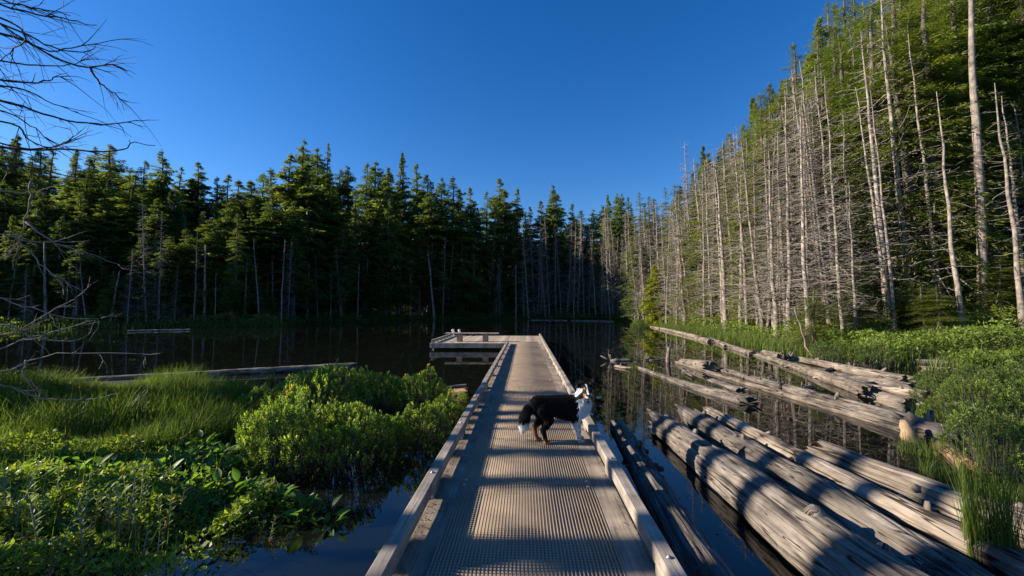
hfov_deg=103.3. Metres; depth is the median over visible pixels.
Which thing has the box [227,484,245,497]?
marsh plant
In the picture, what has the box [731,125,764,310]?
dead tree
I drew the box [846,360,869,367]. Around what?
driftwood
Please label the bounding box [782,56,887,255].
conifer tree
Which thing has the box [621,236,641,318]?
dead tree
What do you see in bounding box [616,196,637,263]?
conifer tree
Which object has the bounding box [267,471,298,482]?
marsh plant
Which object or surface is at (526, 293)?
dead tree
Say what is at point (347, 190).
conifer tree
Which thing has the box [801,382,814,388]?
log
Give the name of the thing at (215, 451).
marsh plant
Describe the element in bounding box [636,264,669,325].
conifer tree
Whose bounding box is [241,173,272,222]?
conifer tree
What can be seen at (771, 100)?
conifer tree
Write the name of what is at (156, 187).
conifer tree
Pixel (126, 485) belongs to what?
leafy shoot
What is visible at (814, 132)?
dead tree
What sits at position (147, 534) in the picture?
leafy shoot
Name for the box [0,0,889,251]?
sky
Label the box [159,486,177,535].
leafy shoot
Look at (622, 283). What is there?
dead tree
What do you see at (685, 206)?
conifer tree
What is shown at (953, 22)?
conifer tree
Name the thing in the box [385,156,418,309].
conifer tree
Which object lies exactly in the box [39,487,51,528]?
leafy shoot
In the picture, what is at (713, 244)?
dead tree
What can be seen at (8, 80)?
dead tree
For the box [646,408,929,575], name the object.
log
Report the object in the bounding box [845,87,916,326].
dead tree
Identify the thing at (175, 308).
dead tree
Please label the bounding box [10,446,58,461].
marsh plant
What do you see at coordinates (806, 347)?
stick
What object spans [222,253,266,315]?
conifer tree
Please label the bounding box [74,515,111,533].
marsh plant
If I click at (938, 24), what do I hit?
conifer tree
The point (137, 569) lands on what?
rush grass
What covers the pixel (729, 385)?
log
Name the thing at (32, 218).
conifer tree
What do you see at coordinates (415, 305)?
conifer tree
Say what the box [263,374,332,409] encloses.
shrub
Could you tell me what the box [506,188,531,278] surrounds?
conifer tree
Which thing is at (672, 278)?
dead tree
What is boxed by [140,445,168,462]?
marsh plant
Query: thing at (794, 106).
dead tree
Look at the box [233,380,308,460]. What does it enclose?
shrub
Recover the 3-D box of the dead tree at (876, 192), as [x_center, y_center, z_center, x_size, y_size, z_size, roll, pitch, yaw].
[17.811,-4.896,19.918,3.949,15.773,4.333,-5,-4,43]
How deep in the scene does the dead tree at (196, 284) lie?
43.75 m
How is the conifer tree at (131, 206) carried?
on the ground at (902, 366)
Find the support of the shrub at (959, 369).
on the ground at (902, 366)
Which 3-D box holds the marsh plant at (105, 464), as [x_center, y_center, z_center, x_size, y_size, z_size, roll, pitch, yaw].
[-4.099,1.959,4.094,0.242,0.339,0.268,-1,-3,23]
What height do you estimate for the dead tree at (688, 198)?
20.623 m
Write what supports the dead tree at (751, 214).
on the ground at (902, 366)
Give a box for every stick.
[666,347,670,362]
[794,309,813,358]
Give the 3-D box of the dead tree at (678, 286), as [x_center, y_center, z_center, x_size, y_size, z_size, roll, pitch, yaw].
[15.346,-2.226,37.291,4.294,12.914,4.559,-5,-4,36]
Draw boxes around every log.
[48,363,357,380]
[128,329,189,331]
[446,384,466,388]
[451,387,467,395]
[571,320,614,321]
[610,419,734,575]
[614,364,631,368]
[638,366,761,404]
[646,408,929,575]
[650,326,700,337]
[675,358,717,370]
[675,362,900,431]
[675,404,995,575]
[682,369,694,377]
[694,336,712,341]
[701,405,1023,575]
[706,378,747,390]
[710,337,755,355]
[718,367,990,445]
[755,352,879,397]
[760,350,782,357]
[798,357,915,382]
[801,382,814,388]
[804,440,1023,550]
[823,366,833,371]
[833,372,916,388]
[872,384,932,400]
[873,391,921,409]
[915,359,1010,364]
[920,366,983,372]
[931,438,991,474]
[934,398,1003,416]
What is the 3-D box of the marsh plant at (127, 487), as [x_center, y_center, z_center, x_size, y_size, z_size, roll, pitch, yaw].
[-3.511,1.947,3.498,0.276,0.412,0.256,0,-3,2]
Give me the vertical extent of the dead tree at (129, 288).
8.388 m
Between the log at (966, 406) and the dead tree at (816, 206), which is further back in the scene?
the dead tree at (816, 206)
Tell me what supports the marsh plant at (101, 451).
on the water
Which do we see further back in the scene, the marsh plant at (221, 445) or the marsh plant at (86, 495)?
the marsh plant at (221, 445)
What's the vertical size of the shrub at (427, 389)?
1.107 m
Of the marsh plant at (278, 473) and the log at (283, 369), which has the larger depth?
the log at (283, 369)
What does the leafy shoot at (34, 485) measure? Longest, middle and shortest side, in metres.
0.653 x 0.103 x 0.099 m
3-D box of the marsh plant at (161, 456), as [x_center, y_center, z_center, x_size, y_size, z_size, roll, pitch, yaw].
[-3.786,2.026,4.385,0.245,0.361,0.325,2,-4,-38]
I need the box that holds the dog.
[518,382,594,443]
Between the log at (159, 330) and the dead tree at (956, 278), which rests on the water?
the log at (159, 330)
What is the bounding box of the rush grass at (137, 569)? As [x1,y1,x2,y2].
[0,422,240,575]
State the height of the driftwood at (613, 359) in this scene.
0.405 m
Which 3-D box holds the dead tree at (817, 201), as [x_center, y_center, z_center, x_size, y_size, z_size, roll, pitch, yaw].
[16.091,-3.311,21.006,4.196,12.803,3.506,-1,-3,21]
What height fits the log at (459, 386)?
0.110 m
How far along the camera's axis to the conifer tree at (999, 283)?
17.67 m
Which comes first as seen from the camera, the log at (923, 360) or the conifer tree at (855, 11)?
the log at (923, 360)
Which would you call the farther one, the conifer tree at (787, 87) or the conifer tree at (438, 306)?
the conifer tree at (438, 306)
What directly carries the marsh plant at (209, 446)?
on the ground at (902, 366)
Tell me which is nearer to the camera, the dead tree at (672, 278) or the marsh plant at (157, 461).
the marsh plant at (157, 461)
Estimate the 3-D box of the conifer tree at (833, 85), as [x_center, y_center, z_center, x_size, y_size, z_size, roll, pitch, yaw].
[19.902,-6.336,24.030,7.435,18.739,7.690,-3,-5,40]
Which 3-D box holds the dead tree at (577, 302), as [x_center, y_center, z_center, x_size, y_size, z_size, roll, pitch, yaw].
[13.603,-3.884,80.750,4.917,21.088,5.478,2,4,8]
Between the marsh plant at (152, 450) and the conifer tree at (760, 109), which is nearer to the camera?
the marsh plant at (152, 450)
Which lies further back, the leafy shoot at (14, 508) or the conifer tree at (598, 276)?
the conifer tree at (598, 276)
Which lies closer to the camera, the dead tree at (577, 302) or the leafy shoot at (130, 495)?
the leafy shoot at (130, 495)
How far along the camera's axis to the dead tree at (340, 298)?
62.78 m
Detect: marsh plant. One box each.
[0,468,27,488]
[6,443,48,461]
[9,466,57,495]
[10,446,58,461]
[15,466,62,492]
[19,493,64,528]
[19,509,64,536]
[27,456,68,463]
[39,515,87,536]
[45,444,81,461]
[59,458,94,484]
[66,454,94,471]
[68,458,101,475]
[69,435,99,445]
[74,453,120,472]
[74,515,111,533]
[75,482,100,509]
[83,478,122,512]
[84,462,121,476]
[84,509,117,538]
[85,454,131,477]
[90,447,115,463]
[95,484,132,522]
[113,463,146,490]
[130,451,157,470]
[139,466,180,483]
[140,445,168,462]
[144,458,182,492]
[147,446,181,465]
[151,457,179,479]
[152,455,176,478]
[157,474,198,504]
[158,470,184,484]
[162,453,193,481]
[171,447,202,468]
[172,438,195,449]
[172,448,201,468]
[176,462,212,484]
[176,481,214,506]
[187,433,221,446]
[187,449,215,472]
[188,430,216,446]
[188,439,220,451]
[191,442,220,450]
[194,495,220,515]
[197,444,227,456]
[199,446,233,458]
[199,468,232,499]
[200,454,225,478]
[201,449,225,465]
[203,460,225,487]
[207,503,256,532]
[210,441,241,459]
[210,456,242,476]
[210,475,247,505]
[212,449,240,471]
[212,457,235,478]
[215,479,255,493]
[216,506,260,527]
[220,454,245,472]
[220,467,259,496]
[220,469,246,484]
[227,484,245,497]
[230,462,258,482]
[231,451,261,479]
[233,478,265,498]
[238,474,272,495]
[243,507,283,528]
[247,477,264,488]
[255,482,297,513]
[258,480,287,497]
[263,483,293,501]
[265,462,291,478]
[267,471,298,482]
[268,468,296,481]
[269,496,290,507]
[275,497,298,511]
[275,502,307,528]
[280,493,312,511]
[282,492,323,522]
[288,502,327,525]
[293,489,317,512]
[307,494,342,514]
[308,507,350,535]
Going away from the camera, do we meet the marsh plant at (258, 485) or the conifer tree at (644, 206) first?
the marsh plant at (258, 485)
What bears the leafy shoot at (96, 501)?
on the ground at (902, 366)
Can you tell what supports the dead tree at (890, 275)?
on the ground at (902, 366)
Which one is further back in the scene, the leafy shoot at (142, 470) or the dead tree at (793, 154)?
the dead tree at (793, 154)
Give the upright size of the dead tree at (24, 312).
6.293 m
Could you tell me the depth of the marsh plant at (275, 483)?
4.25 m
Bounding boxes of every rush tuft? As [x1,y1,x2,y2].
[630,322,649,327]
[890,430,938,457]
[910,392,997,426]
[917,454,988,488]
[932,416,1023,575]
[981,485,1023,552]
[982,466,1023,503]
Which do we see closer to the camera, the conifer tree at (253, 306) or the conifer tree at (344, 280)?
the conifer tree at (253, 306)
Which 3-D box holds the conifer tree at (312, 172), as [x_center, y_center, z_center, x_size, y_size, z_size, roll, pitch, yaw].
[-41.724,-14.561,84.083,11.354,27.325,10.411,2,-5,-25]
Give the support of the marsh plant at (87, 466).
on the water
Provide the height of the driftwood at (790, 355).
0.527 m
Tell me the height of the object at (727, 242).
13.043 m
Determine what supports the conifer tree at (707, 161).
on the ground at (902, 366)
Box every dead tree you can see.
[0,0,160,185]
[0,161,158,423]
[1,247,19,321]
[15,269,34,324]
[43,243,49,319]
[63,262,74,318]
[75,266,79,323]
[76,248,87,321]
[108,271,119,324]
[116,251,137,325]
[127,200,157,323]
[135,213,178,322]
[167,270,182,318]
[189,233,202,323]
[203,244,205,320]
[213,280,216,319]
[244,261,250,320]
[250,239,263,319]
[271,263,277,314]
[278,246,287,323]
[282,241,297,314]
[312,256,319,315]
[332,247,346,317]
[356,267,359,319]
[397,258,401,317]
[409,274,411,318]
[422,243,435,313]
[428,252,435,319]
[434,238,452,315]
[447,249,454,314]
[490,265,501,315]
[492,269,504,317]
[515,268,516,318]
[516,219,540,318]
[517,265,528,317]
[525,222,538,312]
[529,205,549,316]
[533,234,550,316]
[533,250,555,317]
[537,216,557,315]
[549,232,563,315]
[551,240,570,315]
[558,222,579,314]
[564,221,583,318]
[569,217,587,314]
[570,221,592,314]
[581,230,597,316]
[584,225,599,315]
[588,206,611,316]
[595,209,618,317]
[595,246,612,314]
[596,216,623,315]
[597,215,614,312]
[605,250,620,312]
[606,237,622,311]
[607,221,620,311]
[610,239,624,312]
[615,244,628,312]
[617,212,636,295]
[618,214,632,316]
[620,237,626,311]
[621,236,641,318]
[627,233,643,319]
[628,217,639,318]
[632,223,647,319]
[634,213,648,319]
[635,254,648,320]
[637,208,652,292]
[637,230,657,312]
[641,225,652,275]
[643,201,667,276]
[647,227,658,268]
[648,203,665,283]
[651,207,675,322]
[653,247,674,322]
[654,196,688,324]
[654,200,674,323]
[656,206,680,313]
[657,195,701,326]
[660,201,669,312]
[662,210,682,317]
[663,201,695,317]
[664,223,696,324]
[667,242,675,320]
[675,141,693,246]
[676,174,695,296]
[678,179,690,307]
[680,159,710,324]
[680,172,719,328]
[680,194,693,298]
[684,163,747,333]
[688,170,727,324]
[691,162,715,309]
[694,156,738,327]
[695,156,716,287]
[699,139,748,318]
[700,150,731,313]
[703,171,718,326]
[711,131,766,329]
[715,198,734,312]
[716,155,754,327]
[718,161,756,325]
[721,142,785,332]
[724,144,737,202]
[725,194,738,318]
[726,137,735,201]
[729,153,767,325]
[730,150,764,314]
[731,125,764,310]
[732,150,813,341]
[734,135,744,194]
[740,137,793,327]
[742,128,797,331]
[746,130,810,336]
[748,134,833,339]
[749,90,840,322]
[751,134,786,312]
[754,192,802,337]
[756,151,800,327]
[757,105,815,290]
[762,105,855,340]
[764,69,873,297]
[765,149,813,329]
[775,91,842,314]
[782,106,878,332]
[783,130,829,321]
[784,96,807,267]
[785,61,858,329]
[785,85,803,148]
[785,95,878,322]
[788,105,851,323]
[794,90,868,279]
[795,127,829,312]
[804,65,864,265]
[806,76,886,339]
[807,100,866,302]
[808,99,856,282]
[813,104,840,259]
[825,118,877,321]
[829,182,884,337]
[835,32,939,318]
[838,0,969,324]
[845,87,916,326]
[866,90,918,329]
[867,19,925,300]
[891,34,960,318]
[915,170,952,301]
[920,92,981,340]
[958,106,1020,305]
[962,0,993,316]
[983,83,1023,328]
[990,96,1023,292]
[996,179,1012,269]
[998,100,1023,260]
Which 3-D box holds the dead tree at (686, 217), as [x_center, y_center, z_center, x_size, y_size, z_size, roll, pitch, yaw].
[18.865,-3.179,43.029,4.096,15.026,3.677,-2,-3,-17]
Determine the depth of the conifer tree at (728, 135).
67.22 m
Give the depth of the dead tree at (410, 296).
71.16 m
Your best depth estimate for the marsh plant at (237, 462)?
4.45 m
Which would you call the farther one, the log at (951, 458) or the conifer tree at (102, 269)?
the conifer tree at (102, 269)
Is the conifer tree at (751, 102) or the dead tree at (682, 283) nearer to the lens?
the dead tree at (682, 283)
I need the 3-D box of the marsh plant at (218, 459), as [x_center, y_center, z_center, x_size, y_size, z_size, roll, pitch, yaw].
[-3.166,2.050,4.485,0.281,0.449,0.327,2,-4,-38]
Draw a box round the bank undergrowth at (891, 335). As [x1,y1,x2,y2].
[637,295,1023,368]
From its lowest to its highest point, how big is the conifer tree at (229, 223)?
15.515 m
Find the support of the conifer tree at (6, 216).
on the ground at (902, 366)
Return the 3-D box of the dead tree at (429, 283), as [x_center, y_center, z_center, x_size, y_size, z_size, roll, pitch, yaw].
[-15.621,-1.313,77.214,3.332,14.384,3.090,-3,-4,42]
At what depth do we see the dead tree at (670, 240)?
45.30 m
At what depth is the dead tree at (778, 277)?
21.78 m
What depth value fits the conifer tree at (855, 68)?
24.11 m
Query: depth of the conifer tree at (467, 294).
79.33 m
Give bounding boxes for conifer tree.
[0,145,19,206]
[0,178,29,227]
[0,182,33,271]
[0,183,41,281]
[0,192,68,317]
[0,215,26,320]
[0,235,56,318]
[0,250,18,308]
[0,253,40,320]
[2,133,32,227]
[2,138,32,186]
[11,156,47,210]
[11,188,53,265]
[12,147,61,204]
[21,150,64,220]
[28,216,92,321]
[30,192,105,315]
[34,202,68,307]
[42,172,107,307]
[45,148,95,254]
[49,243,106,324]
[50,155,78,211]
[51,159,108,223]
[61,173,160,308]
[71,198,128,309]
[76,144,141,213]
[80,251,126,320]
[82,146,107,212]
[92,195,163,307]
[94,196,121,300]
[96,272,133,323]
[98,152,116,204]
[105,170,150,227]
[112,160,160,206]
[117,237,158,322]
[118,198,190,312]
[125,158,179,234]
[132,236,197,322]
[134,215,200,308]
[136,149,194,241]
[151,190,193,303]
[153,229,207,321]
[164,166,195,236]
[170,219,246,314]
[175,178,211,236]
[176,228,239,314]
[177,161,214,229]
[178,211,208,294]
[190,198,261,292]
[193,176,224,245]
[200,180,248,238]
[209,215,256,321]
[210,173,241,246]
[221,180,279,245]
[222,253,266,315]
[226,198,270,304]
[238,222,290,312]
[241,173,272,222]
[243,167,289,264]
[246,187,317,313]
[262,200,320,317]
[267,153,309,311]
[274,235,314,321]
[276,162,344,315]
[277,161,326,275]
[284,138,317,308]
[298,189,341,311]
[306,147,338,207]
[307,177,359,314]
[308,153,319,188]
[317,143,335,207]
[319,223,366,318]
[327,205,356,314]
[328,168,346,223]
[332,168,358,244]
[333,190,376,317]
[336,164,359,249]
[343,162,382,250]
[346,161,391,242]
[346,205,407,311]
[357,171,416,314]
[366,201,408,318]
[380,166,394,221]
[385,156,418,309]
[390,208,419,313]
[391,150,410,308]
[404,225,434,312]
[406,162,433,243]
[406,217,433,314]
[409,174,449,305]
[409,191,460,313]
[418,205,487,313]
[430,284,450,316]
[431,176,474,301]
[435,177,450,219]
[441,209,491,315]
[454,188,464,265]
[463,186,484,306]
[463,208,498,308]
[465,207,517,314]
[478,190,502,297]
[483,177,514,253]
[487,221,539,315]
[488,191,525,293]
[490,252,510,315]
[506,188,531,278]
[516,212,538,305]
[520,206,545,298]
[527,201,558,305]
[527,252,549,304]
[536,183,571,307]
[538,206,557,303]
[544,194,580,300]
[552,229,587,309]
[564,204,584,263]
[564,228,597,299]
[570,210,596,269]
[580,210,600,286]
[583,205,623,293]
[585,240,607,309]
[591,201,625,304]
[598,218,624,309]
[599,194,610,238]
[610,194,627,228]
[613,194,630,252]
[614,249,628,305]
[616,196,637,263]
[617,192,653,314]
[617,237,636,319]
[617,241,651,319]
[622,262,645,318]
[629,203,636,237]
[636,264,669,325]
[638,197,661,269]
[641,204,653,263]
[643,200,665,263]
[649,197,664,246]
[652,231,687,320]
[658,183,681,268]
[658,187,669,242]
[661,184,687,261]
[665,197,708,327]
[668,241,695,322]
[669,180,732,325]
[671,200,708,321]
[675,182,693,236]
[680,163,704,239]
[691,171,695,223]
[692,216,729,323]
[694,146,705,199]
[694,151,721,220]
[696,169,722,219]
[704,132,757,327]
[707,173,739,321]
[714,138,745,201]
[715,150,722,193]
[715,179,764,329]
[716,111,811,330]
[717,165,738,209]
[721,132,735,185]
[723,91,854,323]
[727,124,751,179]
[736,104,759,161]
[739,138,813,324]
[743,92,776,158]
[744,108,779,203]
[745,115,778,203]
[747,95,754,134]
[748,81,783,147]
[748,124,760,174]
[751,100,758,151]
[761,101,845,322]
[762,87,778,123]
[763,73,860,321]
[764,76,799,269]
[772,43,806,127]
[774,65,799,117]
[776,287,852,352]
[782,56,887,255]
[782,71,827,222]
[792,35,831,118]
[796,256,877,335]
[797,35,900,315]
[799,1,848,83]
[799,17,839,106]
[799,30,831,97]
[800,35,846,107]
[807,0,993,321]
[811,9,967,311]
[813,14,1023,325]
[817,29,860,258]
[820,20,869,255]
[823,258,905,338]
[824,0,860,78]
[829,2,840,43]
[829,49,880,256]
[835,0,873,65]
[836,0,890,63]
[840,0,991,291]
[840,0,1023,314]
[843,2,889,64]
[847,10,1023,324]
[859,0,947,233]
[873,0,911,44]
[874,289,929,330]
[885,283,972,342]
[890,0,1017,182]
[894,0,1023,290]
[902,287,980,344]
[910,4,1019,107]
[920,0,1023,277]
[924,0,1022,246]
[947,1,1023,259]
[949,0,1023,264]
[953,256,1023,318]
[955,258,1003,303]
[963,0,1023,265]
[992,241,1023,293]
[993,2,1023,206]
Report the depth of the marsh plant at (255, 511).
3.66 m
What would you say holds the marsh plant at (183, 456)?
on the ground at (902, 366)
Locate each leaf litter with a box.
[395,381,492,574]
[561,382,645,564]
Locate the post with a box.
[899,419,917,442]
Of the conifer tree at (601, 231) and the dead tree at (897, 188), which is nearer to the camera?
the dead tree at (897, 188)
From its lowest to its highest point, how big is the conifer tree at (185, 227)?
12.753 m
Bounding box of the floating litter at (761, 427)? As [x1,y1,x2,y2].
[584,371,900,534]
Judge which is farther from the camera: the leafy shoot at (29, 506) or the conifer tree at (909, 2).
the conifer tree at (909, 2)
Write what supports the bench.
on the dock platform
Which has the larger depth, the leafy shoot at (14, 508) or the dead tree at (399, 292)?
the dead tree at (399, 292)
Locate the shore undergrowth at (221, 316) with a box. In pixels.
[0,304,631,326]
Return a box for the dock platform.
[430,334,542,349]
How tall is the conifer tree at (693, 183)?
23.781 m
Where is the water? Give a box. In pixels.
[0,319,1017,575]
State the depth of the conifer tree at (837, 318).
20.09 m
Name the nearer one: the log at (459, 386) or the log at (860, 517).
the log at (860, 517)
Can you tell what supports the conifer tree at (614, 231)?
on the ground at (902, 366)
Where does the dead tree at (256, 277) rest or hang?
on the ground at (902, 366)
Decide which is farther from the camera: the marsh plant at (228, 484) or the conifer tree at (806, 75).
the conifer tree at (806, 75)
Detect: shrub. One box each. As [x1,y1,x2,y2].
[233,372,294,419]
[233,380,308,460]
[238,383,351,486]
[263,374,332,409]
[271,359,375,429]
[279,397,396,484]
[346,365,404,414]
[355,410,411,458]
[386,364,451,413]
[390,399,450,451]
[423,387,463,430]
[457,391,468,401]
[633,319,644,328]
[808,337,851,363]
[843,341,900,368]
[907,377,970,403]
[908,368,958,390]
[919,395,979,426]
[933,373,1015,417]
[933,403,1023,481]
[946,363,1006,391]
[965,362,1023,402]
[973,386,1023,442]
[996,376,1023,414]
[1000,357,1023,384]
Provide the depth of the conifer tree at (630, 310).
55.90 m
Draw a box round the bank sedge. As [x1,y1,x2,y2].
[632,319,1023,374]
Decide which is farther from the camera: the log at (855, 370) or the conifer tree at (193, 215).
the conifer tree at (193, 215)
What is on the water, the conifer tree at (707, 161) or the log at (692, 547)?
the log at (692, 547)
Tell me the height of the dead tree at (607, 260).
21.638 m
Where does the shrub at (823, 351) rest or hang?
on the ground at (902, 366)
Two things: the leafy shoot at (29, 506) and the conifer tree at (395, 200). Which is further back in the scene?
the conifer tree at (395, 200)
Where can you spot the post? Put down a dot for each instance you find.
(906, 427)
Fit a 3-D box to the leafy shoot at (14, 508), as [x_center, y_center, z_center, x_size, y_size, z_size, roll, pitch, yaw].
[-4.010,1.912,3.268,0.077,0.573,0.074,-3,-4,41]
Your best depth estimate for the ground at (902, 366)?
14.79 m
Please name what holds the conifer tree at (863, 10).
on the ground at (902, 366)
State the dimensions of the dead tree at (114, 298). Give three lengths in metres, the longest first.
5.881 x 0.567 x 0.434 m
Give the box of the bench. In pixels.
[445,332,498,341]
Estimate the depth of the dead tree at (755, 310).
25.63 m
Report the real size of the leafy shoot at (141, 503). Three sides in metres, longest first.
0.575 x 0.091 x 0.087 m
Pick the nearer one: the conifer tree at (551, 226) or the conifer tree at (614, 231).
the conifer tree at (614, 231)
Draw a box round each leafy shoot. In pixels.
[0,463,13,534]
[0,472,9,533]
[4,484,20,531]
[7,459,45,534]
[9,490,20,536]
[10,492,19,527]
[10,497,23,538]
[18,483,44,569]
[20,501,52,541]
[21,472,36,537]
[22,498,45,562]
[22,502,40,539]
[30,470,41,498]
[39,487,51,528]
[39,488,49,528]
[47,487,92,575]
[48,525,74,575]
[50,456,67,524]
[70,493,89,575]
[74,508,86,573]
[75,470,96,528]
[84,515,94,556]
[92,486,101,522]
[93,483,108,523]
[101,482,115,545]
[102,484,119,528]
[109,474,125,556]
[110,484,121,521]
[112,489,129,542]
[121,474,130,529]
[121,486,141,521]
[123,467,142,545]
[128,487,141,555]
[136,456,151,529]
[136,484,146,536]
[138,520,154,574]
[140,475,151,524]
[149,516,166,573]
[156,494,162,521]
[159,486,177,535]
[175,486,188,526]
[269,515,278,540]
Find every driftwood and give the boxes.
[600,354,632,360]
[644,353,660,360]
[780,351,799,359]
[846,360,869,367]
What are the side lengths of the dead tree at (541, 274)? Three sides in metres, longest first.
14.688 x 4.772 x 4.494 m
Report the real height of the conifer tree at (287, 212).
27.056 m
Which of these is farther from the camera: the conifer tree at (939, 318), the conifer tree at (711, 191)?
the conifer tree at (711, 191)
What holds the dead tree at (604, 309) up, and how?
on the ground at (902, 366)
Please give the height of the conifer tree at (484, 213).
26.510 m
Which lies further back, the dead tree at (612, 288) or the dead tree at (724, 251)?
the dead tree at (612, 288)
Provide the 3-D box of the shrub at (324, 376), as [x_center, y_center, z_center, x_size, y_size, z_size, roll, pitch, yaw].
[-3.239,1.930,7.040,1.775,1.412,1.719,3,-4,-40]
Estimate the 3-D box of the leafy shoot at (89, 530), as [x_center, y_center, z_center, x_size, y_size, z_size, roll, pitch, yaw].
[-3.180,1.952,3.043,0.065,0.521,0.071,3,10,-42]
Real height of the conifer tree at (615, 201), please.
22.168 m
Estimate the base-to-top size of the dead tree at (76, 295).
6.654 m
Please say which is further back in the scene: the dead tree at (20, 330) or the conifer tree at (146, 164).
the conifer tree at (146, 164)
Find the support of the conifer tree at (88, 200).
on the ground at (902, 366)
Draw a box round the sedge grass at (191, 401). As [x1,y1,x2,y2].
[0,362,268,477]
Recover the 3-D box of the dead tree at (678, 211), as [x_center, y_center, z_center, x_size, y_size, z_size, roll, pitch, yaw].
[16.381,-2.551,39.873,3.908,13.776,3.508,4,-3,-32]
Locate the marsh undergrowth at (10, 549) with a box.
[0,427,275,575]
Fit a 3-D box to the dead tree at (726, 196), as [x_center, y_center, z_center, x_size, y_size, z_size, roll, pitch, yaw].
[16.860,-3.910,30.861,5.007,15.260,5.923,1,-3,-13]
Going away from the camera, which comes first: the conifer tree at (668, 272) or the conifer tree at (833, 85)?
the conifer tree at (833, 85)
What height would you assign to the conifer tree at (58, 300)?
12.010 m
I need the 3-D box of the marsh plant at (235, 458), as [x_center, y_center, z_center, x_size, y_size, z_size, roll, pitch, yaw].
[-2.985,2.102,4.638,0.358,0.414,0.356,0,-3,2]
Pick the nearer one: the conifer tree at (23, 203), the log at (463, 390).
the log at (463, 390)
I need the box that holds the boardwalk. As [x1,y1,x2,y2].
[365,334,686,575]
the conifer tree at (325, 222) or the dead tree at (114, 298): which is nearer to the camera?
the dead tree at (114, 298)
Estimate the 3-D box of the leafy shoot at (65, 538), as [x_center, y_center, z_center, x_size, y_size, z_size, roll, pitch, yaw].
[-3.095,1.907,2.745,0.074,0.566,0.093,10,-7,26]
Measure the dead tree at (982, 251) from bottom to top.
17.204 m
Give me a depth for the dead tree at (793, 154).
25.31 m
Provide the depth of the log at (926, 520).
3.44 m
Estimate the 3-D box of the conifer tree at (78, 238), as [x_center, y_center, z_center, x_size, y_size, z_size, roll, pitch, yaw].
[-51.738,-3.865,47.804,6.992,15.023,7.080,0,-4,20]
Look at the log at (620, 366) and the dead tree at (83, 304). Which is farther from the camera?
the dead tree at (83, 304)
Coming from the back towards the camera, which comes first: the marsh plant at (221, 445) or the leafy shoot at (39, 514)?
the marsh plant at (221, 445)
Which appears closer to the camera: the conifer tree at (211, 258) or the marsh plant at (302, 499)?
the marsh plant at (302, 499)
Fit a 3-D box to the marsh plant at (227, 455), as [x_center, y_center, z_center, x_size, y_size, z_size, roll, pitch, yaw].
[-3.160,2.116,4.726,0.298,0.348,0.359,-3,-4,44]
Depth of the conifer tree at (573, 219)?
100.32 m
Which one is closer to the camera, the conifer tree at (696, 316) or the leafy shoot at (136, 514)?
the leafy shoot at (136, 514)
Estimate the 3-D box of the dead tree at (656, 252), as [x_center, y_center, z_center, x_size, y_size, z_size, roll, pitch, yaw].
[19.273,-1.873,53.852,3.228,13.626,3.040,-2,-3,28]
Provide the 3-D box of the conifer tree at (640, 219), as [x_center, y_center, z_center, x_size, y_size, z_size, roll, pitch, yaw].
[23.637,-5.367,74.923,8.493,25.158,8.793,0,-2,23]
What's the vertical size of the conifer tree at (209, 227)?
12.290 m
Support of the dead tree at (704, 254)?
on the ground at (902, 366)
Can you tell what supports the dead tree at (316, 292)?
on the ground at (902, 366)
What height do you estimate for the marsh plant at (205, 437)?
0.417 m
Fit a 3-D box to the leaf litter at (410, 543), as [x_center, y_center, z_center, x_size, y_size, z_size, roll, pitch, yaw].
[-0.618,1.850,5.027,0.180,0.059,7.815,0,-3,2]
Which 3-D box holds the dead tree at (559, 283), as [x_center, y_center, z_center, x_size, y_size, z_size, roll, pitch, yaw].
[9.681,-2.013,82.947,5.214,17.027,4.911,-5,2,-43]
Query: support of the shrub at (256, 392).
on the ground at (902, 366)
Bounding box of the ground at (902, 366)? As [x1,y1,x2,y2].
[0,222,1023,575]
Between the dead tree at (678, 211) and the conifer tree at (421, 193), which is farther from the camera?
the conifer tree at (421, 193)
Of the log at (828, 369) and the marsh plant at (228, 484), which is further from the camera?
the log at (828, 369)
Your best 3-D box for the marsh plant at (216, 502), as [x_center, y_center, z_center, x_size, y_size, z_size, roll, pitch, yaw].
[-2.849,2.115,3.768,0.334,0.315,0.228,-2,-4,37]
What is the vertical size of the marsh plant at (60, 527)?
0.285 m
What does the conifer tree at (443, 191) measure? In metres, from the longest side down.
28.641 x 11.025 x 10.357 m
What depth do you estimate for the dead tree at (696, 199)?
36.16 m
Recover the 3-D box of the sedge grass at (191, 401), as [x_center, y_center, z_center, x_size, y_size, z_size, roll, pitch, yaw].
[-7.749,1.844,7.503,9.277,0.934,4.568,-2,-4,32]
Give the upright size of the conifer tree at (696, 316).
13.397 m
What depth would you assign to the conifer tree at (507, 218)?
94.39 m
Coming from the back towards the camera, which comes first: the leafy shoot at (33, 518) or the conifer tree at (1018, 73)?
the conifer tree at (1018, 73)
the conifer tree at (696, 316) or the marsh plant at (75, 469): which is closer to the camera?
the marsh plant at (75, 469)
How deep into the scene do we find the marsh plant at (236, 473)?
4.11 m
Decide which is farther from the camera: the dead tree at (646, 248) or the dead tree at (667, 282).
the dead tree at (646, 248)
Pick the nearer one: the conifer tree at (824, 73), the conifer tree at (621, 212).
the conifer tree at (824, 73)
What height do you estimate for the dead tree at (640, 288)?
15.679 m
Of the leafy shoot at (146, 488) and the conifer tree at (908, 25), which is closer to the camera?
the leafy shoot at (146, 488)
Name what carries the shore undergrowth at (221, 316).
on the ground at (902, 366)
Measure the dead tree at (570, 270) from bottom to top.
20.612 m
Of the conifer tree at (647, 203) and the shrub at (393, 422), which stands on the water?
the shrub at (393, 422)

